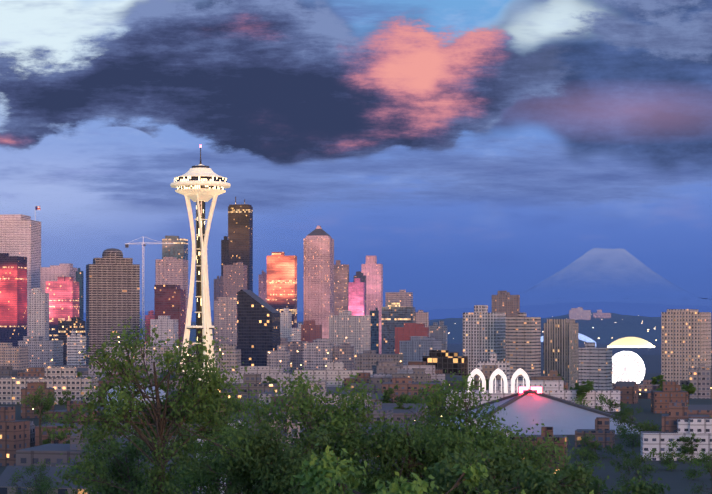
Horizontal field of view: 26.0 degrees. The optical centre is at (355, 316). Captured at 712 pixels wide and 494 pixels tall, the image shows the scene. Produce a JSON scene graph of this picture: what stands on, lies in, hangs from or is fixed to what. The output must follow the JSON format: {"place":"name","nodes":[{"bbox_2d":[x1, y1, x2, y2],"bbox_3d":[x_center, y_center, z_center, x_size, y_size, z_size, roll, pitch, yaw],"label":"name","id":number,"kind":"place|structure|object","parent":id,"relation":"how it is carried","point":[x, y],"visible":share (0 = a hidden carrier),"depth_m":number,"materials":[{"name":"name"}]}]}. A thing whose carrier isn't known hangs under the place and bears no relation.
{"place":"outdoors","nodes":[
{"label":"outdoors","id":0,"kind":"place"},
{"bbox_2d":[0,322,711,493],"bbox_3d":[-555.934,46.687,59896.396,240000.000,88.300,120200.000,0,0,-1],"label":"ground","id":1,"kind":"structure","parent":0,"point":[676,481],"depth_m":581.91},
{"bbox_2d":[0,253,26,345],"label":"skyscraper","id":2,"kind":"structure","parent":1,"relation":"on","point":[16,272],"depth_m":2667.25,"materials":[{"name":"glass"}]},
{"bbox_2d":[0,343,27,371],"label":"building","id":3,"kind":"structure","parent":1,"relation":"on","point":[16,357],"depth_m":1778.33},
{"bbox_2d":[0,406,29,465],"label":"building","id":4,"kind":"structure","parent":1,"relation":"on","point":[14,435],"depth_m":489.75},
{"bbox_2d":[0,214,40,335],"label":"high-rise building","id":5,"kind":"structure","parent":1,"relation":"on","point":[21,222],"depth_m":2964.18,"materials":[{"name":"concrete"}]},
{"bbox_2d":[6,460,53,493],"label":"tree","id":6,"kind":"object","parent":1,"relation":"on","point":[39,477],"visible":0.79,"depth_m":237.94,"materials":[{"name":"green plant"}]},
{"bbox_2d":[18,367,44,376],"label":"building","id":7,"kind":"structure","parent":1,"relation":"on","point":[35,372],"depth_m":1006.17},
{"bbox_2d":[16,384,57,445],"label":"tree","id":8,"kind":"object","parent":1,"relation":"on","point":[39,395],"visible":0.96,"depth_m":417.94,"materials":[{"name":"green plant"}]},
{"bbox_2d":[21,382,54,417],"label":"building","id":9,"kind":"structure","parent":1,"relation":"on","point":[27,411],"depth_m":768.54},
{"bbox_2d":[29,288,48,339],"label":"skyscraper","id":10,"kind":"structure","parent":1,"relation":"on","point":[38,312],"depth_m":2384.64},
{"bbox_2d":[18,336,62,368],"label":"building","id":11,"kind":"structure","parent":1,"relation":"on","point":[43,353],"depth_m":1976.48,"materials":[{"name":"concrete"}]},
{"bbox_2d":[22,459,61,493],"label":"tree","id":12,"kind":"object","parent":1,"relation":"on","point":[30,474],"visible":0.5,"depth_m":257.75,"materials":[{"name":"green plant"}]},
{"bbox_2d":[0,367,98,404],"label":"building","id":13,"kind":"structure","parent":1,"relation":"on","point":[59,379],"depth_m":890.00,"materials":[{"name":"concrete"}]},
{"bbox_2d":[40,263,76,292],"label":"office building","id":14,"kind":"structure","parent":1,"relation":"on","point":[48,272],"depth_m":2873.55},
{"bbox_2d":[46,277,78,339],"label":"skyscraper","id":15,"kind":"structure","parent":1,"relation":"on","point":[69,288],"depth_m":2477.76,"materials":[{"name":"glass"}]},
{"bbox_2d":[48,400,85,422],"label":"building","id":16,"kind":"structure","parent":1,"relation":"on","point":[77,404],"depth_m":568.07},
{"bbox_2d":[58,317,84,364],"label":"building","id":17,"kind":"structure","parent":1,"relation":"on","point":[65,328],"depth_m":2084.38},
{"bbox_2d":[0,466,147,493],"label":"building","id":18,"kind":"structure","parent":1,"relation":"on","point":[6,474],"depth_m":265.41,"materials":[{"name":"concrete"}]},
{"bbox_2d":[67,330,85,364],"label":"building","id":19,"kind":"structure","parent":1,"relation":"on","point":[76,344],"depth_m":1888.46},
{"bbox_2d":[35,409,119,445],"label":"building","id":20,"kind":"structure","parent":1,"relation":"on","point":[45,434],"depth_m":516.80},
{"bbox_2d":[76,268,83,320],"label":"skyscraper","id":21,"kind":"structure","parent":1,"relation":"on","point":[80,279],"depth_m":2789.70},
{"bbox_2d":[16,427,146,465],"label":"building","id":22,"kind":"structure","parent":1,"relation":"on","point":[49,453],"depth_m":347.18,"materials":[{"name":"concrete"}]},
{"bbox_2d":[86,248,139,364],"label":"skyscraper","id":23,"kind":"structure","parent":1,"relation":"on","point":[112,287],"depth_m":2173.48,"materials":[{"name":"concrete"}]},
{"bbox_2d":[56,414,173,493],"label":"tree","id":24,"kind":"object","parent":1,"relation":"on","point":[124,473],"visible":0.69,"depth_m":121.92,"materials":[{"name":"green plant"}]},
{"bbox_2d":[103,343,182,371],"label":"long apartment building","id":25,"kind":"structure","parent":1,"relation":"on","point":[161,352],"depth_m":1685.58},
{"bbox_2d":[41,315,253,493],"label":"tree","id":26,"kind":"object","parent":1,"relation":"on","point":[160,413],"visible":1,"depth_m":78.27,"materials":[{"name":"green plant"}]},
{"bbox_2d":[125,237,173,342],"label":"tower crane","id":27,"kind":"object","parent":1,"relation":"on","point":[127,245],"depth_m":2344.89,"materials":[{"name":"white"}]},
{"bbox_2d":[99,399,201,493],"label":"tree","id":28,"kind":"object","parent":1,"relation":"on","point":[172,460],"visible":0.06,"depth_m":187.65,"materials":[{"name":"green plant"}]},
{"bbox_2d":[150,316,177,345],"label":"building","id":29,"kind":"structure","parent":1,"relation":"on","point":[167,325],"depth_m":1984.73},
{"bbox_2d":[154,285,185,345],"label":"building","id":30,"kind":"structure","parent":1,"relation":"on","point":[170,300],"depth_m":2281.37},
{"bbox_2d":[155,257,187,314],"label":"skyscraper","id":31,"kind":"structure","parent":1,"relation":"on","point":[181,277],"depth_m":2776.78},
{"bbox_2d":[162,236,187,259],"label":"skyscraper","id":32,"kind":"structure","parent":1,"relation":"on","point":[176,248],"depth_m":2830.41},
{"bbox_2d":[170,145,230,380],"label":"observation tower","id":33,"kind":"structure","parent":1,"relation":"on","point":[200,184],"depth_m":1192.36,"materials":[{"name":"white metal"}]},
{"bbox_2d":[173,371,257,489],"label":"tree","id":34,"kind":"object","parent":1,"relation":"on","point":[236,403],"visible":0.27,"depth_m":148.47,"materials":[{"name":"green plant"}]},
{"bbox_2d":[214,276,222,300],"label":"skyscraper","id":35,"kind":"structure","parent":1,"relation":"on","point":[219,288],"depth_m":3238.75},
{"bbox_2d":[221,236,228,275],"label":"skyscraper","id":36,"kind":"structure","parent":1,"relation":"on","point":[224,247],"depth_m":3290.15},
{"bbox_2d":[214,297,236,346],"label":"building","id":37,"kind":"structure","parent":1,"relation":"on","point":[226,326],"depth_m":2482.92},
{"bbox_2d":[171,419,282,493],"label":"tree","id":38,"kind":"object","parent":1,"relation":"on","point":[208,476],"visible":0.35,"depth_m":137.44,"materials":[{"name":"green plant"}]},
{"bbox_2d":[214,343,240,371],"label":"building","id":39,"kind":"structure","parent":1,"relation":"on","point":[229,359],"depth_m":1487.49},
{"bbox_2d":[223,262,246,296],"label":"skyscraper","id":40,"kind":"structure","parent":1,"relation":"on","point":[236,271],"depth_m":2981.14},
{"bbox_2d":[228,197,252,291],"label":"skyscraper","id":41,"kind":"structure","parent":1,"relation":"on","point":[241,235],"depth_m":3284.53,"materials":[{"name":"glass"}]},
{"bbox_2d":[215,374,279,406],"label":"building","id":42,"kind":"structure","parent":1,"relation":"on","point":[254,380],"depth_m":792.16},
{"bbox_2d":[215,366,293,391],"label":"building","id":43,"kind":"structure","parent":1,"relation":"on","point":[269,371],"depth_m":992.42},
{"bbox_2d":[236,289,279,365],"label":"wedge tower","id":44,"kind":"structure","parent":1,"relation":"on","point":[258,327],"depth_m":1874.92,"materials":[{"name":"glass"}]},
{"bbox_2d":[259,270,266,301],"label":"building","id":45,"kind":"structure","parent":1,"relation":"on","point":[263,289],"depth_m":3090.92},
{"bbox_2d":[175,395,360,493],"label":"tree","id":46,"kind":"object","parent":1,"relation":"on","point":[270,467],"visible":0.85,"depth_m":92.65,"materials":[{"name":"green plant"}]},
{"bbox_2d":[267,345,289,371],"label":"building","id":47,"kind":"structure","parent":1,"relation":"on","point":[281,353],"depth_m":1689.90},
{"bbox_2d":[267,252,296,327],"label":"skyscraper","id":48,"kind":"structure","parent":1,"relation":"on","point":[281,280],"depth_m":2988.21,"materials":[{"name":"glass"}]},
{"bbox_2d":[280,308,291,340],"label":"skyscraper","id":49,"kind":"structure","parent":1,"relation":"on","point":[286,323],"depth_m":2189.16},
{"bbox_2d":[269,412,302,450],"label":"hill apartment","id":50,"kind":"structure","parent":1,"relation":"on","point":[295,427],"depth_m":346.67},
{"bbox_2d":[280,338,307,371],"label":"building","id":51,"kind":"structure","parent":1,"relation":"on","point":[293,347],"depth_m":1978.23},
{"bbox_2d":[226,365,384,493],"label":"tree","id":52,"kind":"object","parent":1,"relation":"on","point":[305,404],"visible":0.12,"depth_m":102.85,"materials":[{"name":"green plant"}]},
{"bbox_2d":[301,320,321,341],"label":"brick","id":53,"kind":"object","parent":1,"relation":"on","point":[311,331],"depth_m":2088.80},
{"bbox_2d":[259,381,370,405],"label":"building","id":54,"kind":"structure","parent":1,"relation":"on","point":[318,383],"depth_m":693.70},
{"bbox_2d":[302,338,334,369],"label":"building","id":55,"kind":"structure","parent":1,"relation":"on","point":[315,356],"depth_m":1785.46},
{"bbox_2d":[304,226,333,337],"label":"tower","id":56,"kind":"structure","parent":1,"relation":"on","point":[317,245],"depth_m":3075.18,"materials":[{"name":"concrete"}]},
{"bbox_2d":[294,362,372,386],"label":"building","id":57,"kind":"structure","parent":1,"relation":"on","point":[331,372],"depth_m":1003.32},
{"bbox_2d":[334,260,348,314],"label":"skyscraper","id":58,"kind":"structure","parent":1,"relation":"on","point":[341,279],"depth_m":3186.53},
{"bbox_2d":[335,343,353,369],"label":"building","id":59,"kind":"structure","parent":1,"relation":"on","point":[344,353],"depth_m":1790.95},
{"bbox_2d":[329,310,370,354],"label":"building","id":60,"kind":"structure","parent":1,"relation":"on","point":[355,330],"depth_m":1887.44,"materials":[{"name":"concrete"}]},
{"bbox_2d":[348,278,364,314],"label":"skyscraper","id":61,"kind":"structure","parent":1,"relation":"on","point":[355,286],"depth_m":2987.47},
{"bbox_2d":[343,402,392,423],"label":"building","id":62,"kind":"structure","parent":1,"relation":"on","point":[388,413],"depth_m":619.90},
{"bbox_2d":[349,377,390,393],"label":"building","id":63,"kind":"structure","parent":1,"relation":"on","point":[375,382],"depth_m":902.91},
{"bbox_2d":[361,256,382,353],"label":"pink tower","id":64,"kind":"structure","parent":1,"relation":"on","point":[374,288],"depth_m":3382.10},
{"bbox_2d":[370,308,378,353],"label":"building","id":65,"kind":"structure","parent":1,"relation":"on","point":[374,314],"depth_m":1994.97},
{"bbox_2d":[354,350,402,369],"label":"building","id":66,"kind":"structure","parent":1,"relation":"on","point":[366,359],"depth_m":1483.37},
{"bbox_2d":[372,361,402,373],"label":"building","id":67,"kind":"structure","parent":1,"relation":"on","point":[385,367],"depth_m":1115.67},
{"bbox_2d":[364,406,422,423],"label":"building","id":68,"kind":"structure","parent":1,"relation":"on","point":[398,413],"depth_m":665.84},
{"bbox_2d":[380,384,409,402],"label":"tree","id":69,"kind":"object","parent":1,"relation":"on","point":[388,397],"visible":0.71,"depth_m":778.08,"materials":[{"name":"green plant"}]},
{"bbox_2d":[85,312,711,342],"bbox_3d":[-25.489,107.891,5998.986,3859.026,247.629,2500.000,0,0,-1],"label":"hill","id":70,"kind":"structure","parent":1,"relation":"on","point":[447,321],"depth_m":5483.14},
{"bbox_2d":[382,302,414,353],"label":"building","id":71,"kind":"structure","parent":1,"relation":"on","point":[395,314],"depth_m":2282.38,"materials":[{"name":"glass"}]},
{"bbox_2d":[85,248,711,343],"bbox_3d":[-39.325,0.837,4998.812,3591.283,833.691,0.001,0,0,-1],"label":"air veil","id":72,"kind":"object","parent":1,"relation":"on","point":[575,300],"depth_m":5006.59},
{"bbox_2d":[385,290,412,306],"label":"building","id":73,"kind":"structure","parent":1,"relation":"on","point":[402,299],"depth_m":2582.80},
{"bbox_2d":[318,374,497,493],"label":"tree","id":74,"kind":"object","parent":1,"relation":"on","point":[390,447],"visible":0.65,"depth_m":98.25,"materials":[{"name":"green plant"}]},
{"bbox_2d":[290,442,525,493],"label":"tree","id":75,"kind":"object","parent":1,"relation":"on","point":[332,476],"visible":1,"depth_m":33.19,"materials":[{"name":"green plant"}]},
{"bbox_2d":[373,365,444,389],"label":"building","id":76,"kind":"structure","parent":1,"relation":"on","point":[408,369],"depth_m":985.50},
{"bbox_2d":[382,377,440,409],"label":"building","id":77,"kind":"structure","parent":1,"relation":"on","point":[405,384],"depth_m":824.41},
{"bbox_2d":[392,368,430,381],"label":"building","id":78,"kind":"structure","parent":1,"relation":"on","point":[418,375],"depth_m":966.00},
{"bbox_2d":[395,323,428,353],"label":"brick block","id":79,"kind":"structure","parent":1,"relation":"on","point":[406,331],"depth_m":2084.05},
{"bbox_2d":[399,336,441,364],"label":"building","id":80,"kind":"structure","parent":1,"relation":"on","point":[415,348],"depth_m":1692.26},
{"bbox_2d":[415,310,428,326],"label":"building","id":81,"kind":"structure","parent":1,"relation":"on","point":[421,317],"depth_m":2342.34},
{"bbox_2d":[429,321,446,349],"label":"building","id":82,"kind":"structure","parent":1,"relation":"on","point":[437,332],"depth_m":2389.49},
{"bbox_2d":[423,350,467,375],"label":"glass hall","id":83,"kind":"structure","parent":1,"relation":"on","point":[447,361],"depth_m":1490.89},
{"bbox_2d":[463,305,505,373],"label":"building","id":84,"kind":"structure","parent":1,"relation":"on","point":[484,333],"depth_m":1491.10,"materials":[{"name":"concrete"}]},
{"bbox_2d":[475,365,505,388],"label":"building","id":85,"kind":"structure","parent":1,"relation":"on","point":[488,371],"depth_m":973.05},
{"bbox_2d":[403,370,578,493],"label":"tree","id":86,"kind":"object","parent":1,"relation":"on","point":[484,438],"visible":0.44,"depth_m":112.10,"materials":[{"name":"green plant"}]},
{"bbox_2d":[478,353,509,379],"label":"building","id":87,"kind":"structure","parent":1,"relation":"on","point":[504,366],"depth_m":1141.06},
{"bbox_2d":[467,368,529,392],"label":"arches","id":88,"kind":"structure","parent":1,"relation":"on","point":[474,372],"depth_m":798.26,"materials":[{"name":"white"}]},
{"bbox_2d":[408,440,592,493],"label":"tree","id":89,"kind":"object","parent":1,"relation":"on","point":[558,482],"visible":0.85,"depth_m":59.08,"materials":[{"name":"green plant"}]},
{"bbox_2d":[492,291,519,316],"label":"building","id":90,"kind":"structure","parent":1,"relation":"on","point":[507,303],"depth_m":2185.56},
{"bbox_2d":[460,418,567,481],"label":"brick apartment building","id":91,"kind":"structure","parent":1,"relation":"on","point":[550,431],"depth_m":416.34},
{"bbox_2d":[506,313,540,379],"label":"apartment tower","id":92,"kind":"structure","parent":1,"relation":"on","point":[523,341],"depth_m":1441.98,"materials":[{"name":"concrete"}]},
{"bbox_2d":[445,380,619,411],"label":"building","id":93,"kind":"structure","parent":1,"relation":"on","point":[555,388],"depth_m":825.01,"materials":[{"name":"concrete"}]},
{"bbox_2d":[432,387,659,434],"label":"arena","id":94,"kind":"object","parent":1,"relation":"on","point":[526,406],"visible":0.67,"depth_m":673.33,"materials":[{"name":"grey"}]},
{"bbox_2d":[543,319,577,387],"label":"building","id":95,"kind":"structure","parent":1,"relation":"on","point":[560,346],"depth_m":1491.81,"materials":[{"name":"concrete"}]},
{"bbox_2d":[554,447,604,481],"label":"tree","id":96,"kind":"object","parent":1,"relation":"on","point":[589,463],"visible":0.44,"depth_m":339.39,"materials":[{"name":"green plant"}]},
{"bbox_2d":[569,307,590,319],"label":"hilltop block","id":97,"kind":"structure","parent":1,"relation":"on","point":[579,315],"depth_m":5592.24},
{"bbox_2d":[573,434,602,459],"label":"tree","id":98,"kind":"object","parent":1,"relation":"on","point":[596,444],"visible":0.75,"depth_m":518.98,"materials":[{"name":"green plant"}]},
{"bbox_2d":[513,460,670,493],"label":"tree","id":99,"kind":"object","parent":1,"relation":"on","point":[641,487],"visible":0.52,"depth_m":71.89,"materials":[{"name":"green plant"}]},
{"bbox_2d":[575,417,614,447],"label":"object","id":100,"kind":"structure","parent":1,"relation":"on","point":[603,433],"depth_m":596.72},
{"bbox_2d":[579,342,611,389],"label":"building","id":101,"kind":"structure","parent":1,"relation":"on","point":[595,364],"depth_m":1393.69,"materials":[{"name":"concrete"}]},
{"bbox_2d":[569,431,623,460],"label":"tree","id":102,"kind":"object","parent":1,"relation":"on","point":[613,452],"visible":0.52,"depth_m":517.68,"materials":[{"name":"green plant"}]},
{"bbox_2d":[595,393,631,418],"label":"tree","id":103,"kind":"object","parent":1,"relation":"on","point":[608,402],"visible":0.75,"depth_m":761.02,"materials":[{"name":"green plant"}]},
{"bbox_2d":[614,381,637,403],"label":"building","id":104,"kind":"structure","parent":1,"relation":"on","point":[628,392],"depth_m":898.07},
{"bbox_2d":[610,400,642,436],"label":"tree","id":105,"kind":"object","parent":1,"relation":"on","point":[622,415],"visible":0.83,"depth_m":640.03,"materials":[{"name":"green plant"}]},
{"bbox_2d":[612,351,644,383],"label":"ferris wheel","id":106,"kind":"object","parent":1,"relation":"on","point":[628,366],"depth_m":1750.15,"materials":[{"name":"white"}]},
{"bbox_2d":[610,449,648,475],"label":"tree","id":107,"kind":"object","parent":1,"relation":"on","point":[619,466],"visible":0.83,"depth_m":448.61,"materials":[{"name":"green plant"}]},
{"bbox_2d":[609,337,653,346],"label":"roof","id":108,"kind":"structure","parent":1,"relation":"on","point":[632,340],"depth_m":4506.65,"materials":[{"name":"yellow"}]},
{"bbox_2d":[610,457,659,491],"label":"tree","id":109,"kind":"object","parent":1,"relation":"on","point":[641,469],"visible":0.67,"depth_m":299.35,"materials":[{"name":"green plant"}]},
{"bbox_2d":[616,420,653,446],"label":"tree","id":110,"kind":"object","parent":1,"relation":"on","point":[645,427],"visible":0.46,"depth_m":598.24,"materials":[{"name":"green plant"}]},
{"bbox_2d":[612,422,658,452],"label":"tree","id":111,"kind":"object","parent":1,"relation":"on","point":[623,434],"visible":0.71,"depth_m":558.14,"materials":[{"name":"green plant"}]},
{"bbox_2d":[651,381,687,412],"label":"building","id":112,"kind":"structure","parent":1,"relation":"on","point":[666,395],"depth_m":806.93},
{"bbox_2d":[642,439,698,470],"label":"tree","id":113,"kind":"object","parent":1,"relation":"on","point":[668,462],"visible":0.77,"depth_m":468.06,"materials":[{"name":"green plant"}]},
{"bbox_2d":[641,418,711,460],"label":"apartment building","id":114,"kind":"structure","parent":1,"relation":"on","point":[701,428],"depth_m":516.40,"materials":[{"name":"concrete"}]},
{"bbox_2d":[661,309,710,384],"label":"beige tower","id":115,"kind":"structure","parent":1,"relation":"on","point":[685,339],"depth_m":1291.11,"materials":[{"name":"concrete"}]},
{"bbox_2d":[662,402,709,431],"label":"building","id":116,"kind":"structure","parent":1,"relation":"on","point":[678,410],"depth_m":523.35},
{"bbox_2d":[679,433,700,459],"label":"tree","id":117,"kind":"object","parent":1,"relation":"on","point":[690,450],"visible":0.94,"depth_m":513.18,"materials":[{"name":"green plant"}]},
{"bbox_2d":[681,457,710,479],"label":"tree","id":118,"kind":"object","parent":1,"relation":"on","point":[689,474],"visible":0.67,"depth_m":429.61,"materials":[{"name":"green plant"}]},
{"bbox_2d":[686,405,711,417],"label":"building","id":119,"kind":"structure","parent":1,"relation":"on","point":[699,409],"depth_m":672.54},
{"bbox_2d":[688,364,710,398],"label":"building","id":120,"kind":"structure","parent":1,"relation":"on","point":[699,377],"depth_m":995.69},
{"bbox_2d":[0,192,711,372],"bbox_3d":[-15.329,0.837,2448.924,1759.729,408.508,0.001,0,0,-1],"label":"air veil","id":121,"kind":"object","parent":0,"point":[396,278],"depth_m":2450.14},
{"bbox_2d":[0,0,711,312],"label":"sky","id":122,"kind":"structure","parent":0,"point":[570,105],"materials":[{"name":"blue"}]},
{"bbox_2d":[84,302,711,321],"bbox_3d":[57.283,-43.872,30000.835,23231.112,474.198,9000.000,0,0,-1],"label":"ridge","id":123,"kind":"structure","parent":0,"point":[628,307],"depth_m":27893.80,"materials":[{"name":"blue"}]},
{"bbox_2d":[525,248,705,299],"bbox_3d":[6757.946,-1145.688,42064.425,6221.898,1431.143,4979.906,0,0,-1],"label":"mountain","id":124,"kind":"structure","parent":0,"point":[593,256],"depth_m":41449.34,"materials":[{"name":"snow"}]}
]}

